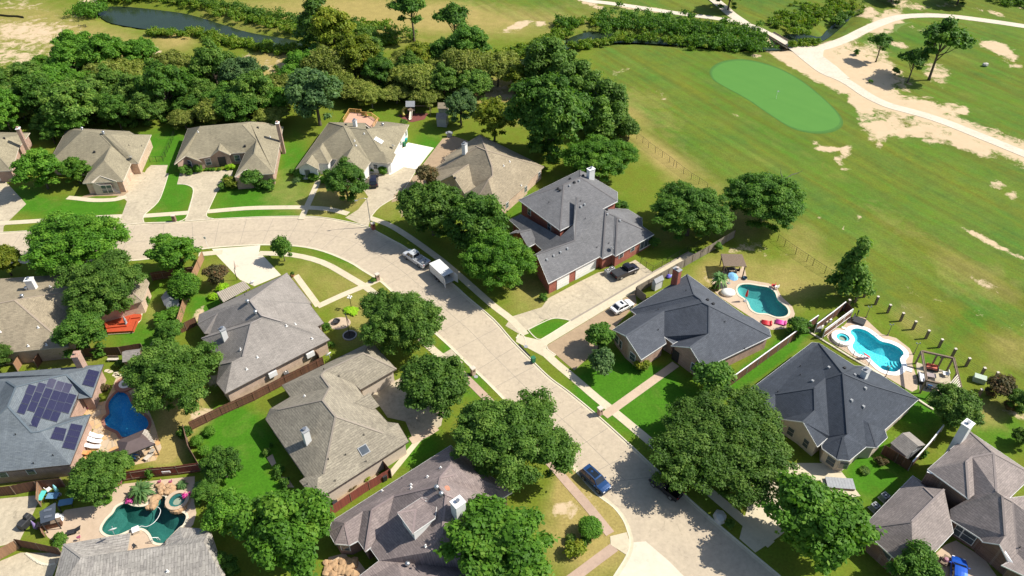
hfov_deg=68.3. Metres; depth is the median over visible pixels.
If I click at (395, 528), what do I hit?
house
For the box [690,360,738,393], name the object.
tree
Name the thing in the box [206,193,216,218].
lawn kerb
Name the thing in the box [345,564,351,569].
rock
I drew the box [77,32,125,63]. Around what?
bright tree
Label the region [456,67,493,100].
dark tree
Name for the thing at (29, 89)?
green tree
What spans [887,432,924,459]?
shed
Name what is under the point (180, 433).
shrub
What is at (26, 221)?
sidewalk
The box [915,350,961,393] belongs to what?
pergola
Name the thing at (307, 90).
blue green tree
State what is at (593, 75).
cedar tree
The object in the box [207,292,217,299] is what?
lime shrub
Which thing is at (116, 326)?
red deck
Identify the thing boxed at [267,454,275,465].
path of stones
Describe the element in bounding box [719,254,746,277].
pergola
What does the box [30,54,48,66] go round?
bright tree
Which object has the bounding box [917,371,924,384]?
garden sofa
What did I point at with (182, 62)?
mesquite tree
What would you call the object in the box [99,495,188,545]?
swimming pool
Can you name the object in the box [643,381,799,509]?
live oak
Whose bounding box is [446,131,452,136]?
grill
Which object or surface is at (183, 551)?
house
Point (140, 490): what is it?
fan palm
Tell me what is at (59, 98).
dark tree
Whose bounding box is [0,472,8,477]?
window
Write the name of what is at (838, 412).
house
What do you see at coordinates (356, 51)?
yellow green tree
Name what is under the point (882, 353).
swimming pool
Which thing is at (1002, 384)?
crape myrtle
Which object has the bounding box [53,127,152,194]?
house
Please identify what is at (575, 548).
yellow shrub
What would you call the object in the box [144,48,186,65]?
mesquite tree
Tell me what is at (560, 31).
creek reeds
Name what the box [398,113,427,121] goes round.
mulch bed
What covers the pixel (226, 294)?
patio cover
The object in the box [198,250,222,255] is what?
sidewalk
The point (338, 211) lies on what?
sidewalk
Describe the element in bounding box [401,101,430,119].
playset
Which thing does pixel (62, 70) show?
bright tree
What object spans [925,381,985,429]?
dark tree
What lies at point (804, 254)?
wire fence
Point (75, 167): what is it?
bright tree
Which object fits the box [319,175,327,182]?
clipped bush
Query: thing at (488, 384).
kerb
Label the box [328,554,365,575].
gravel court
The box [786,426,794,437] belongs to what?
window
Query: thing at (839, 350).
pool yard kerb
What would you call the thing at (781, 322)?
pool float
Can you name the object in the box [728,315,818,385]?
wooden fence
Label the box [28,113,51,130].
dark tree
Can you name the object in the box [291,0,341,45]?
pond cypress
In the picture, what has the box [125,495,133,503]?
flowering shrub
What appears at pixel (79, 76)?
bright tree
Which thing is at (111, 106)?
green tree
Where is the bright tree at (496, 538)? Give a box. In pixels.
[433,492,560,575]
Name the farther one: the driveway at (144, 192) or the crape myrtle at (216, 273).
the driveway at (144, 192)
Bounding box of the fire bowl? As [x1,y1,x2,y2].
[333,318,339,323]
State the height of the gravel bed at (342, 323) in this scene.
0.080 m
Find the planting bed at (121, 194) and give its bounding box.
[82,190,127,196]
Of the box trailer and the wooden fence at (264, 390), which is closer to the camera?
the wooden fence at (264, 390)
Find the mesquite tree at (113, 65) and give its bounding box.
[81,59,129,84]
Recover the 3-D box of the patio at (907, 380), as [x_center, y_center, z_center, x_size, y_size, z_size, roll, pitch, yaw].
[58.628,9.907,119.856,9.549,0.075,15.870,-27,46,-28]
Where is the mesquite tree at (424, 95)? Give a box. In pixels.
[408,86,445,107]
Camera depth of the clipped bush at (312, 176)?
158.83 m
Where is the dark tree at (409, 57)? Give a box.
[393,49,423,66]
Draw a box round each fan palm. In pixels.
[128,479,155,505]
[176,480,187,489]
[193,479,202,488]
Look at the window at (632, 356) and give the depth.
116.86 m
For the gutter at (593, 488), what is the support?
on the road
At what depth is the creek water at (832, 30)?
220.35 m
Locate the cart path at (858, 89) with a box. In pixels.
[788,47,1023,156]
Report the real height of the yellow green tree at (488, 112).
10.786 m
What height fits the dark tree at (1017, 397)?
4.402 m
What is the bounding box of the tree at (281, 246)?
[270,235,292,260]
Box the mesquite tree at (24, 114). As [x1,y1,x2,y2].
[11,104,36,121]
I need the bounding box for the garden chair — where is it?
[942,370,949,375]
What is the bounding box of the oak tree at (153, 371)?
[118,336,225,415]
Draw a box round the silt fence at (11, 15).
[0,14,23,17]
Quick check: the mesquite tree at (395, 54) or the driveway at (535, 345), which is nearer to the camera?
the driveway at (535, 345)
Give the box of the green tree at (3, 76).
[0,66,9,86]
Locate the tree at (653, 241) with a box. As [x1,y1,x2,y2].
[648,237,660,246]
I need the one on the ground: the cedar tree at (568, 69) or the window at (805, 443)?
the cedar tree at (568, 69)
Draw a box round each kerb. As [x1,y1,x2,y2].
[0,216,780,575]
[22,245,630,575]
[143,174,193,223]
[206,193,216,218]
[371,148,432,216]
[528,321,570,339]
[529,318,570,329]
[809,331,886,377]
[918,399,933,409]
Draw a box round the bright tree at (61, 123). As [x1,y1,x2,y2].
[42,110,86,136]
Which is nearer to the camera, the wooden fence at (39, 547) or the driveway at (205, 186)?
the wooden fence at (39, 547)
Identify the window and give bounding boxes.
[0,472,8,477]
[25,469,36,474]
[100,185,107,192]
[105,185,113,192]
[204,158,211,164]
[234,155,240,160]
[304,170,309,177]
[340,545,350,550]
[614,334,618,344]
[629,351,635,361]
[639,237,651,250]
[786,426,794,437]
[802,437,809,448]
[825,454,836,467]
[837,461,849,468]
[885,552,891,560]
[953,525,963,537]
[959,530,970,541]
[966,534,976,545]
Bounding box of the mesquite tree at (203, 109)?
[192,97,222,123]
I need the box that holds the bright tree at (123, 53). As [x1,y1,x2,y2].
[119,39,141,57]
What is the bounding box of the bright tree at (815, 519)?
[757,467,887,575]
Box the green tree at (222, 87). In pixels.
[202,80,237,108]
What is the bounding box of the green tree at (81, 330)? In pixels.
[50,308,107,358]
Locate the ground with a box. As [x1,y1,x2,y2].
[0,0,1023,575]
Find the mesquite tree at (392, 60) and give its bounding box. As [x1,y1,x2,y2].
[384,57,397,72]
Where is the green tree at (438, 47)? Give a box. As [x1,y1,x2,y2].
[428,36,450,59]
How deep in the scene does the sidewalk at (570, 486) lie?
99.99 m
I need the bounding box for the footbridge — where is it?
[768,32,788,48]
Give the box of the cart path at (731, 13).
[709,0,749,23]
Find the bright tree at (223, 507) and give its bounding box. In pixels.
[199,486,251,536]
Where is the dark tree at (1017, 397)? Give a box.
[1006,388,1023,413]
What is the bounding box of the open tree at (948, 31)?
[919,13,981,79]
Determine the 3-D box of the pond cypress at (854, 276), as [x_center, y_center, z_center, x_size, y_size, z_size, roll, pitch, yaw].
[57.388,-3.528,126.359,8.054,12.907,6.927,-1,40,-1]
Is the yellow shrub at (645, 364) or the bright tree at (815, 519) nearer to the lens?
the bright tree at (815, 519)
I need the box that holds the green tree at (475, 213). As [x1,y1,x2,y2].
[440,190,510,251]
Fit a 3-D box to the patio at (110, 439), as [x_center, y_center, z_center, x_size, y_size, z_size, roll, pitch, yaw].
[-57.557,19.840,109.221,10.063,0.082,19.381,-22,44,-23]
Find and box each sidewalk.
[0,214,122,224]
[144,211,187,217]
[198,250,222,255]
[208,205,349,214]
[258,251,445,356]
[368,216,527,335]
[464,371,613,535]
[538,348,774,546]
[567,543,617,575]
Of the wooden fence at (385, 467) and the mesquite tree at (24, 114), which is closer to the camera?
the wooden fence at (385, 467)
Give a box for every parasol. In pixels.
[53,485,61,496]
[727,272,737,283]
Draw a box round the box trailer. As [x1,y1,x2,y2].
[429,259,457,287]
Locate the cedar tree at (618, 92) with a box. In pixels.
[609,83,630,117]
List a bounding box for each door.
[557,274,568,289]
[575,260,595,279]
[671,349,678,362]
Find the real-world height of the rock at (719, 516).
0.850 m
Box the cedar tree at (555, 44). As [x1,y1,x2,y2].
[540,36,567,75]
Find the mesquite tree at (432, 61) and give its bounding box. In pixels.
[423,57,439,66]
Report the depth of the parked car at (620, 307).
126.63 m
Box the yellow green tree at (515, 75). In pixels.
[500,63,526,93]
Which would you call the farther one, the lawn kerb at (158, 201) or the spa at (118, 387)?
the lawn kerb at (158, 201)
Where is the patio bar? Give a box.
[36,517,62,530]
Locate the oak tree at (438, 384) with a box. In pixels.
[395,352,469,421]
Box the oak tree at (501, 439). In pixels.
[449,386,582,492]
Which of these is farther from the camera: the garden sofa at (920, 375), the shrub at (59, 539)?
the garden sofa at (920, 375)
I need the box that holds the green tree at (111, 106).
[95,92,132,129]
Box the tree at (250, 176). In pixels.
[239,169,263,187]
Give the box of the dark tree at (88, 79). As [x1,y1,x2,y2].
[73,74,110,115]
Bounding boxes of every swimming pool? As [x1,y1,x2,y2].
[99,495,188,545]
[101,391,151,438]
[735,283,789,317]
[846,325,908,375]
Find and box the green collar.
[709,59,842,133]
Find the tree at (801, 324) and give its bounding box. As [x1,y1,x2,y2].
[787,316,813,334]
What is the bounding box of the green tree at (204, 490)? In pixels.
[190,478,220,504]
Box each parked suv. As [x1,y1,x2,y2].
[368,175,378,187]
[579,463,611,494]
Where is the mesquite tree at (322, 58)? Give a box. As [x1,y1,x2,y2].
[299,43,349,72]
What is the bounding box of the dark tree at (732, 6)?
[716,0,740,9]
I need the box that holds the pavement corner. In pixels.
[610,532,629,553]
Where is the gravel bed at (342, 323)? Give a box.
[328,317,350,328]
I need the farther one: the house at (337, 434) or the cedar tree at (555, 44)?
the cedar tree at (555, 44)
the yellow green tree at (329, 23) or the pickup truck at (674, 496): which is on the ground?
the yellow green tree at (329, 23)
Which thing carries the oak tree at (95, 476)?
on the ground
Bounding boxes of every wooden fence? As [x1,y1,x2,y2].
[0,478,65,495]
[0,540,19,559]
[13,355,22,371]
[13,539,60,554]
[33,343,141,367]
[35,482,42,506]
[117,463,200,481]
[150,266,192,280]
[177,251,204,322]
[180,317,197,332]
[182,425,201,472]
[188,357,323,429]
[329,468,391,516]
[383,461,391,477]
[635,287,645,300]
[637,230,735,290]
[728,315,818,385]
[814,301,845,332]
[822,309,853,338]
[843,302,852,312]
[880,445,912,469]
[907,424,944,470]
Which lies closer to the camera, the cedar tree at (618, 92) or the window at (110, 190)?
the window at (110, 190)
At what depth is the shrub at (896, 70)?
196.53 m
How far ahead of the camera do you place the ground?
151.48 m
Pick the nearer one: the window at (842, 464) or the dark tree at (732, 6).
the window at (842, 464)
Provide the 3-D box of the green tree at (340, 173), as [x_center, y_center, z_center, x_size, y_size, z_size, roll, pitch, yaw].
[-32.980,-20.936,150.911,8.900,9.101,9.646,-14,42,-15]
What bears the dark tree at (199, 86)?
on the ground
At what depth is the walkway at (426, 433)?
107.45 m
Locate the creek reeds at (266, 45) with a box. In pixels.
[98,0,398,55]
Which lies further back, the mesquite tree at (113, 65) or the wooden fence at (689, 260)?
the mesquite tree at (113, 65)
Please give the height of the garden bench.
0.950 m
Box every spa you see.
[114,378,131,392]
[165,490,189,510]
[831,330,854,346]
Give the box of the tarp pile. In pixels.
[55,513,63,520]
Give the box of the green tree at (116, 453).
[110,449,132,469]
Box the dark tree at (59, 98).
[36,77,99,123]
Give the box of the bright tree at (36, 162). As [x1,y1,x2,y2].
[9,147,64,189]
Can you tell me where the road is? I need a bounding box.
[0,218,773,575]
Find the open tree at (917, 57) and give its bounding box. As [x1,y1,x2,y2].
[897,48,930,82]
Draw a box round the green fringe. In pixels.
[711,60,840,131]
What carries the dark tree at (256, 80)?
on the ground
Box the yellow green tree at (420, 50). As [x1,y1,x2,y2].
[403,40,432,60]
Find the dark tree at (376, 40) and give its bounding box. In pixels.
[343,30,384,54]
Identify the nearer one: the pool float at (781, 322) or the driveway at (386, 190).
the pool float at (781, 322)
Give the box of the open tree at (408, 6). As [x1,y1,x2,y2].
[385,0,427,41]
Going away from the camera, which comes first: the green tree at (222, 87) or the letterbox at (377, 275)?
the letterbox at (377, 275)
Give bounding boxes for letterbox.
[170,214,176,221]
[370,221,375,229]
[374,272,379,280]
[470,365,475,375]
[597,405,603,415]
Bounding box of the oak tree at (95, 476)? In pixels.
[65,448,134,508]
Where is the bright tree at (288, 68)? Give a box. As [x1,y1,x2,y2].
[274,63,300,75]
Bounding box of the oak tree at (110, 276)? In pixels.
[53,248,148,316]
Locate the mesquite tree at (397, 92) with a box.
[380,83,412,102]
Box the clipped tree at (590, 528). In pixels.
[578,515,603,539]
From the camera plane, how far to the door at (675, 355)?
117.60 m
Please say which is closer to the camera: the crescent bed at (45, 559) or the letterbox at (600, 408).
the crescent bed at (45, 559)
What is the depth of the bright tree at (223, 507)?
92.31 m
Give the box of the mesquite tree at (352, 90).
[338,76,379,100]
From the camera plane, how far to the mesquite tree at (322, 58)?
187.62 m
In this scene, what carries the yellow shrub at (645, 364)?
on the ground
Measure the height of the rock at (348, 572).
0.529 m
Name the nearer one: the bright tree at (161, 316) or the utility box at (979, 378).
the utility box at (979, 378)
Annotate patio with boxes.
[0,495,37,545]
[0,553,59,575]
[45,476,195,549]
[84,377,161,464]
[712,267,794,329]
[827,317,917,391]
[916,362,950,391]
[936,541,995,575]
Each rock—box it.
[149,505,156,509]
[322,571,328,575]
[324,566,332,571]
[329,570,335,575]
[337,565,342,571]
[339,558,345,564]
[345,557,350,563]
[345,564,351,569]
[345,569,352,575]
[350,557,357,563]
[351,570,359,575]
[713,509,726,524]
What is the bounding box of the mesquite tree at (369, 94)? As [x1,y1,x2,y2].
[355,85,387,107]
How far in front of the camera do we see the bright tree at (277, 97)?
176.93 m
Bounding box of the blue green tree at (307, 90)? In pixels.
[282,66,342,125]
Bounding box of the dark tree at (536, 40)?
[523,34,565,65]
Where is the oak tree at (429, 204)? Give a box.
[394,180,463,238]
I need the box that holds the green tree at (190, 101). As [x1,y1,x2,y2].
[168,92,201,110]
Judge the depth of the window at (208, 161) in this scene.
163.01 m
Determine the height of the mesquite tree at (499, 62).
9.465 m
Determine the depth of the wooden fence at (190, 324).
124.17 m
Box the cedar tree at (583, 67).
[574,58,591,78]
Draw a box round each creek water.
[98,6,328,47]
[566,32,782,49]
[783,16,851,44]
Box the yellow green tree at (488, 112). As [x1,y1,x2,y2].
[472,95,517,141]
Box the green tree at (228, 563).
[216,549,241,575]
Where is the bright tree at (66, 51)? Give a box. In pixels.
[47,39,88,70]
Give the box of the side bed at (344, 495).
[332,472,378,504]
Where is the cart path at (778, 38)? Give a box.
[580,0,787,47]
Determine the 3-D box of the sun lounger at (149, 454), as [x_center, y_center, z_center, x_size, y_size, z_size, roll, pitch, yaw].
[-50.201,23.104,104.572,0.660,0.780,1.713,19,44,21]
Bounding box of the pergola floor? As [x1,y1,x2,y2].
[721,269,742,276]
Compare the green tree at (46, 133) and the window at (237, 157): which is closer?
the window at (237, 157)
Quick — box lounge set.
[851,310,865,325]
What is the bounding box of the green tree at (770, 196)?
[721,170,807,231]
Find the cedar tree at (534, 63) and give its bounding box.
[521,40,548,82]
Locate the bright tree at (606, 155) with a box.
[557,132,640,181]
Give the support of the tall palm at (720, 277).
on the ground
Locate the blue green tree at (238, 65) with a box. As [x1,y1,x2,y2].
[217,56,269,85]
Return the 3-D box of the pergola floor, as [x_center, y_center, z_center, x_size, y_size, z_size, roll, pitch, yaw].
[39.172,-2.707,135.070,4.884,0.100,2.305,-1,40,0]
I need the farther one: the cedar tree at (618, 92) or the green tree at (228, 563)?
the cedar tree at (618, 92)
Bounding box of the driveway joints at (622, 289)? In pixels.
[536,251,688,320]
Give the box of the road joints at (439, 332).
[13,218,649,481]
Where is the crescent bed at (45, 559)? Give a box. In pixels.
[29,553,55,562]
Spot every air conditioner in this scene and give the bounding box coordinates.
[603,268,610,276]
[867,501,880,513]
[877,491,890,503]
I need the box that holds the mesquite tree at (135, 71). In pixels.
[124,65,143,74]
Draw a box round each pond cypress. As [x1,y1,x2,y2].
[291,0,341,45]
[823,235,876,297]
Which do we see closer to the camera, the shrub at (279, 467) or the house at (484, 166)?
the shrub at (279, 467)
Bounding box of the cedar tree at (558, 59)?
[545,51,567,76]
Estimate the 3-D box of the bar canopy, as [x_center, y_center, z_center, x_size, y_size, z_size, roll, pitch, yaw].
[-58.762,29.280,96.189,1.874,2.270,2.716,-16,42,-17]
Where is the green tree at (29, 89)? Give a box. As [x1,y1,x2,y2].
[10,71,57,113]
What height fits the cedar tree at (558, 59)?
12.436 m
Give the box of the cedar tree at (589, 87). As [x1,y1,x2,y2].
[580,79,598,123]
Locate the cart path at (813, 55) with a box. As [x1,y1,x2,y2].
[784,41,849,78]
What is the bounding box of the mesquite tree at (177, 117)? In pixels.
[166,109,197,129]
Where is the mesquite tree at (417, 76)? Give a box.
[394,61,435,89]
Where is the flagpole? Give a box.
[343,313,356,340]
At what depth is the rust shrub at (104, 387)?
113.83 m
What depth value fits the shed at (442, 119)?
176.40 m
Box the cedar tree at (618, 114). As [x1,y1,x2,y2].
[608,100,625,138]
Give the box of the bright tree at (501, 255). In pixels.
[458,227,537,292]
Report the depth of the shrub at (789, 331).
121.32 m
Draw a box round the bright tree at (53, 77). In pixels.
[44,72,62,82]
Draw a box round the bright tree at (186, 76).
[178,66,204,91]
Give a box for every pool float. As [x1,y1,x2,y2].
[761,320,771,325]
[775,319,786,325]
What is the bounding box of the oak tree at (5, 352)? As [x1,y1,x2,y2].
[0,342,13,365]
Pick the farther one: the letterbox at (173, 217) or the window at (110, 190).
the window at (110, 190)
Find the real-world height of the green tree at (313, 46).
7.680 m
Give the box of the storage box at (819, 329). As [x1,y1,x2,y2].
[814,326,821,332]
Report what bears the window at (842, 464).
in the house at (838, 412)
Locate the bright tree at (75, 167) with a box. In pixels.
[56,156,92,183]
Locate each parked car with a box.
[609,299,633,314]
[949,555,969,575]
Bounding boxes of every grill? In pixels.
[16,512,35,531]
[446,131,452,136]
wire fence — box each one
[148,131,174,161]
[636,134,707,186]
[640,238,708,271]
[777,235,833,273]
[806,327,870,365]
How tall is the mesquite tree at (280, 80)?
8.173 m
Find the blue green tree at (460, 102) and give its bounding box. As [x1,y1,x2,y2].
[443,85,476,125]
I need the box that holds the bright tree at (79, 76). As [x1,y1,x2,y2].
[63,69,92,81]
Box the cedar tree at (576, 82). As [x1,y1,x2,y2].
[568,74,590,126]
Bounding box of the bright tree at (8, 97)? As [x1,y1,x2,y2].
[0,88,26,131]
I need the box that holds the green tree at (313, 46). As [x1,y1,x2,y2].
[301,42,316,52]
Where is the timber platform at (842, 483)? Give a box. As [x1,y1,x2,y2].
[825,477,855,490]
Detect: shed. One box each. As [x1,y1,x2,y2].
[122,349,141,364]
[161,290,179,307]
[436,113,448,126]
[438,102,448,112]
[651,275,663,290]
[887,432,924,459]
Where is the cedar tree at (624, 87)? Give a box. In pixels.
[622,83,628,106]
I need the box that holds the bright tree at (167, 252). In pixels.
[143,233,202,274]
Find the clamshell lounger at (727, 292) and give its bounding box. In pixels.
[720,288,734,296]
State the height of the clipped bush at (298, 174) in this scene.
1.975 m
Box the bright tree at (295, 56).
[282,49,310,68]
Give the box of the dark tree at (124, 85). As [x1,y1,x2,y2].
[108,72,144,102]
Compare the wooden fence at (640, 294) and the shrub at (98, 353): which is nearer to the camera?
the shrub at (98, 353)
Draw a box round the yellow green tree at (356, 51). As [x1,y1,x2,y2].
[334,33,384,78]
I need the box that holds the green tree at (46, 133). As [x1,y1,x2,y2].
[39,124,60,143]
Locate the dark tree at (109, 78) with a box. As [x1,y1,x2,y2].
[89,63,123,94]
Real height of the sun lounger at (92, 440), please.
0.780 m
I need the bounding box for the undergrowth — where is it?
[2,65,416,129]
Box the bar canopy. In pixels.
[39,502,61,532]
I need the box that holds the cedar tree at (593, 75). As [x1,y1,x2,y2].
[582,69,603,91]
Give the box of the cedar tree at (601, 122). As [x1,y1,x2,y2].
[582,95,616,139]
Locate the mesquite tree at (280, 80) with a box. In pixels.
[268,72,289,102]
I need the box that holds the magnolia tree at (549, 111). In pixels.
[501,71,594,163]
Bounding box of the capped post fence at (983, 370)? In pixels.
[847,291,999,396]
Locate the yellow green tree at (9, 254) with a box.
[0,244,23,275]
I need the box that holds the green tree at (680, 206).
[649,179,736,241]
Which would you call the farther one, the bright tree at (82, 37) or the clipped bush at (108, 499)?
the bright tree at (82, 37)
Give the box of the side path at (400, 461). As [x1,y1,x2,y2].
[391,441,419,475]
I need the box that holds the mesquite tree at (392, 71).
[384,63,411,85]
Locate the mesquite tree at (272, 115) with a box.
[250,105,291,124]
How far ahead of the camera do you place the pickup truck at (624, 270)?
133.72 m
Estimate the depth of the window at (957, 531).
93.51 m
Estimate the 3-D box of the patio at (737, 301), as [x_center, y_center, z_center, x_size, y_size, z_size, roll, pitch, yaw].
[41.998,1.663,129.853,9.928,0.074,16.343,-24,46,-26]
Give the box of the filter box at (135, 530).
[131,525,139,534]
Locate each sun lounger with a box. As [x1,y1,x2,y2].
[66,525,80,535]
[82,450,94,456]
[84,443,100,449]
[87,436,102,443]
[89,431,103,438]
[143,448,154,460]
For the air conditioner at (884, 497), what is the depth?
98.28 m
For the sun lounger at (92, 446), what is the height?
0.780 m
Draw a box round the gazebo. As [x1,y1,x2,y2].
[117,429,159,454]
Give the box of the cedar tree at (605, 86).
[589,77,616,114]
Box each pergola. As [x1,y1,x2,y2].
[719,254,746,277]
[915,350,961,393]
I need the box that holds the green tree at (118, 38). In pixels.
[99,37,122,60]
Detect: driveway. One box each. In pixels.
[0,182,25,231]
[118,165,167,224]
[177,170,232,221]
[212,245,280,285]
[345,167,415,225]
[372,349,461,440]
[390,143,432,174]
[392,136,467,201]
[506,260,650,333]
[516,252,693,355]
[547,292,636,369]
[739,463,859,551]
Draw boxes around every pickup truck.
[402,249,430,268]
[610,262,638,279]
[649,471,684,501]
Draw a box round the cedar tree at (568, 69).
[557,60,577,78]
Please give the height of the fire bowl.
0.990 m
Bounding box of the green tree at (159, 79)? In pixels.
[134,56,188,111]
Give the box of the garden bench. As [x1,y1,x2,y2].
[107,355,118,361]
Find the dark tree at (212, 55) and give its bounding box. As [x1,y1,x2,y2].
[187,36,235,83]
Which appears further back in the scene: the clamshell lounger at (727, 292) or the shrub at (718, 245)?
the shrub at (718, 245)
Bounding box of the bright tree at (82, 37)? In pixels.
[48,28,91,67]
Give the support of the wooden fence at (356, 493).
on the ground
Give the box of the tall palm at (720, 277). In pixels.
[710,271,728,290]
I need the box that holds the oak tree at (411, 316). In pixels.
[358,288,446,355]
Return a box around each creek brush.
[63,0,111,18]
[179,0,417,46]
[553,0,779,52]
[830,0,1023,24]
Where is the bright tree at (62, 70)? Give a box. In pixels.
[31,62,75,80]
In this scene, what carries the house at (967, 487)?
on the ground
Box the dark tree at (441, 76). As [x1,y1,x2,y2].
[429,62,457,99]
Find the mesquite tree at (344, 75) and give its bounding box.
[325,69,355,85]
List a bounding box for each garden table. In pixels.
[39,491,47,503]
[45,492,60,501]
[58,498,73,508]
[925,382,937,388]
[927,372,935,379]
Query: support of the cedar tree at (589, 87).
on the ground
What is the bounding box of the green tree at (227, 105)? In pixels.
[212,90,258,122]
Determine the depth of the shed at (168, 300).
127.05 m
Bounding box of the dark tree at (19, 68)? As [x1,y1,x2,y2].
[1,60,42,85]
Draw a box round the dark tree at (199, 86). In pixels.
[182,77,217,99]
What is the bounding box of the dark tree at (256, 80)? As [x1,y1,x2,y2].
[228,67,273,107]
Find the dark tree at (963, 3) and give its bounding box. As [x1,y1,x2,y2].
[943,0,965,4]
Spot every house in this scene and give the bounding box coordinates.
[0,126,31,181]
[0,275,150,364]
[0,350,105,483]
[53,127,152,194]
[55,527,225,575]
[174,121,285,188]
[197,273,329,401]
[265,343,408,499]
[296,118,408,182]
[329,445,511,575]
[436,135,543,212]
[509,166,653,292]
[612,266,770,374]
[732,342,918,470]
[864,418,1023,575]
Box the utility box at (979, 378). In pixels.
[972,373,986,384]
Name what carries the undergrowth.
on the ground
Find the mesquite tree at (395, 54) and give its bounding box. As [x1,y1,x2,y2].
[390,49,404,61]
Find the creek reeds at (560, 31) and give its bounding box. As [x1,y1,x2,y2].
[493,0,866,57]
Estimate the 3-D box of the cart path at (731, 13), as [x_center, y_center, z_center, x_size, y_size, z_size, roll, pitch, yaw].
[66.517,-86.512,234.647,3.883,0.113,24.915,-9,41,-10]
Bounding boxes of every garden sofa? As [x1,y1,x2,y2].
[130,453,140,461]
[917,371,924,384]
[925,363,938,372]
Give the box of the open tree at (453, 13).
[431,1,470,30]
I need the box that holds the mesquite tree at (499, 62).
[478,48,521,86]
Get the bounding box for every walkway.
[66,195,126,201]
[294,274,319,306]
[298,176,320,219]
[316,277,382,307]
[409,425,438,443]
[603,362,678,417]
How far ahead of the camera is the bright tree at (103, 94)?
177.23 m
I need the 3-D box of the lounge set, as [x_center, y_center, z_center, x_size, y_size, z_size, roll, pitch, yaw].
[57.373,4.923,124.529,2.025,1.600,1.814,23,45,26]
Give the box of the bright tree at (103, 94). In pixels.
[95,93,129,118]
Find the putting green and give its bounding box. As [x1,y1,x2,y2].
[712,61,839,130]
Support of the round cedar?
on the ground
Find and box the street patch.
[619,541,682,575]
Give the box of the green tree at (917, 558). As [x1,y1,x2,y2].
[882,538,944,575]
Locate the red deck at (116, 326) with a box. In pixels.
[105,314,141,333]
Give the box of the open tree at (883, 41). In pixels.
[867,33,895,61]
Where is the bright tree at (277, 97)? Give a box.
[258,85,293,108]
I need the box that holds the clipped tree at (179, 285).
[164,271,202,301]
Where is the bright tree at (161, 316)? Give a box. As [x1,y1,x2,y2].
[153,310,168,323]
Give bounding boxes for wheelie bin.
[530,355,535,363]
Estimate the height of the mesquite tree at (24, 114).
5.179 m
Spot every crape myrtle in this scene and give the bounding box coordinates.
[201,263,229,285]
[291,177,300,183]
[414,164,439,184]
[587,347,614,375]
[987,373,1017,398]
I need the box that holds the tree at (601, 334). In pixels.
[585,321,616,348]
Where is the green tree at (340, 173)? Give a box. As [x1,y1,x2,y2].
[322,156,370,202]
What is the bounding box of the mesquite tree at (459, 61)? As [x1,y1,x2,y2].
[437,47,483,78]
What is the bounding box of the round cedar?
[617,117,641,139]
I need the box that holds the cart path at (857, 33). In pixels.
[821,13,1023,49]
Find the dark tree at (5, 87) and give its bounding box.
[0,85,12,89]
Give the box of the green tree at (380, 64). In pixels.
[360,51,393,88]
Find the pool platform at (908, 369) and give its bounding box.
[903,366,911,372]
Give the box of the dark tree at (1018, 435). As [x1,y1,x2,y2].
[1011,426,1023,444]
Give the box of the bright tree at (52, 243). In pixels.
[19,210,132,276]
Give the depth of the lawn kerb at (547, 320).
125.65 m
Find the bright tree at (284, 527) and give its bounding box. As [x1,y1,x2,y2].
[227,486,335,575]
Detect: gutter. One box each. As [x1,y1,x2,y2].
[0,217,777,575]
[12,244,633,575]
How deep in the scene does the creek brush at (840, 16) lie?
227.07 m
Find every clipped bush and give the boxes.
[104,496,111,504]
[164,305,182,320]
[190,435,203,447]
[192,164,201,171]
[197,444,209,456]
[202,425,215,436]
[293,170,304,178]
[307,172,320,180]
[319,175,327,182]
[378,166,386,174]
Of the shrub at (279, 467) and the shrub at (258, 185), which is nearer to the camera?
the shrub at (279, 467)
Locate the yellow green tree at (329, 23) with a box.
[306,6,356,48]
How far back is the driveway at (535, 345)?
126.02 m
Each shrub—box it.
[52,531,68,549]
[89,341,105,358]
[100,383,110,391]
[113,359,122,367]
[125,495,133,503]
[144,466,152,478]
[175,425,193,439]
[178,165,190,173]
[180,491,190,498]
[186,168,192,174]
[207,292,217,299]
[215,283,228,290]
[217,182,225,190]
[222,176,238,188]
[224,163,234,169]
[254,180,263,189]
[261,179,274,191]
[262,448,270,455]
[273,463,284,472]
[273,470,282,479]
[278,477,289,488]
[321,322,331,330]
[327,341,335,347]
[343,306,358,315]
[400,119,408,123]
[539,293,547,300]
[562,538,587,558]
[565,533,575,541]
[580,537,591,548]
[615,199,629,208]
[632,359,651,369]
[710,282,720,290]
[714,240,722,250]
[724,518,735,529]
[785,327,800,338]
[859,465,870,474]
[874,455,889,465]
[892,67,900,74]
[918,448,928,457]
[984,386,995,396]
[1004,400,1015,410]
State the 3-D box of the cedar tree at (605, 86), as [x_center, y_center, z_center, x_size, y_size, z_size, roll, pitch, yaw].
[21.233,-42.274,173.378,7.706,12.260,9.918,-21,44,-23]
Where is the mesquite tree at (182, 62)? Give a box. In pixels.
[167,53,206,75]
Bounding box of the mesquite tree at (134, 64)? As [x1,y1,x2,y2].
[115,55,143,69]
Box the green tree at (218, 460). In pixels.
[198,444,243,483]
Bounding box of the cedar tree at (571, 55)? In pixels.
[565,49,578,63]
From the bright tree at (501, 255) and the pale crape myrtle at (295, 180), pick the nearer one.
the bright tree at (501, 255)
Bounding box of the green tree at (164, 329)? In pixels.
[152,319,183,344]
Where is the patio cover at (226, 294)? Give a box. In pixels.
[217,281,250,303]
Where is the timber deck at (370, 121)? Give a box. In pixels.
[343,108,378,126]
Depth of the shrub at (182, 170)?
161.13 m
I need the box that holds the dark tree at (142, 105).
[124,91,166,125]
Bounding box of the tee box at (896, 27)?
[894,22,911,31]
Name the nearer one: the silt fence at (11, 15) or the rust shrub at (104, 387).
the rust shrub at (104, 387)
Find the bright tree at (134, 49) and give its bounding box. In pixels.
[122,37,159,60]
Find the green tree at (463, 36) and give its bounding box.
[447,22,492,50]

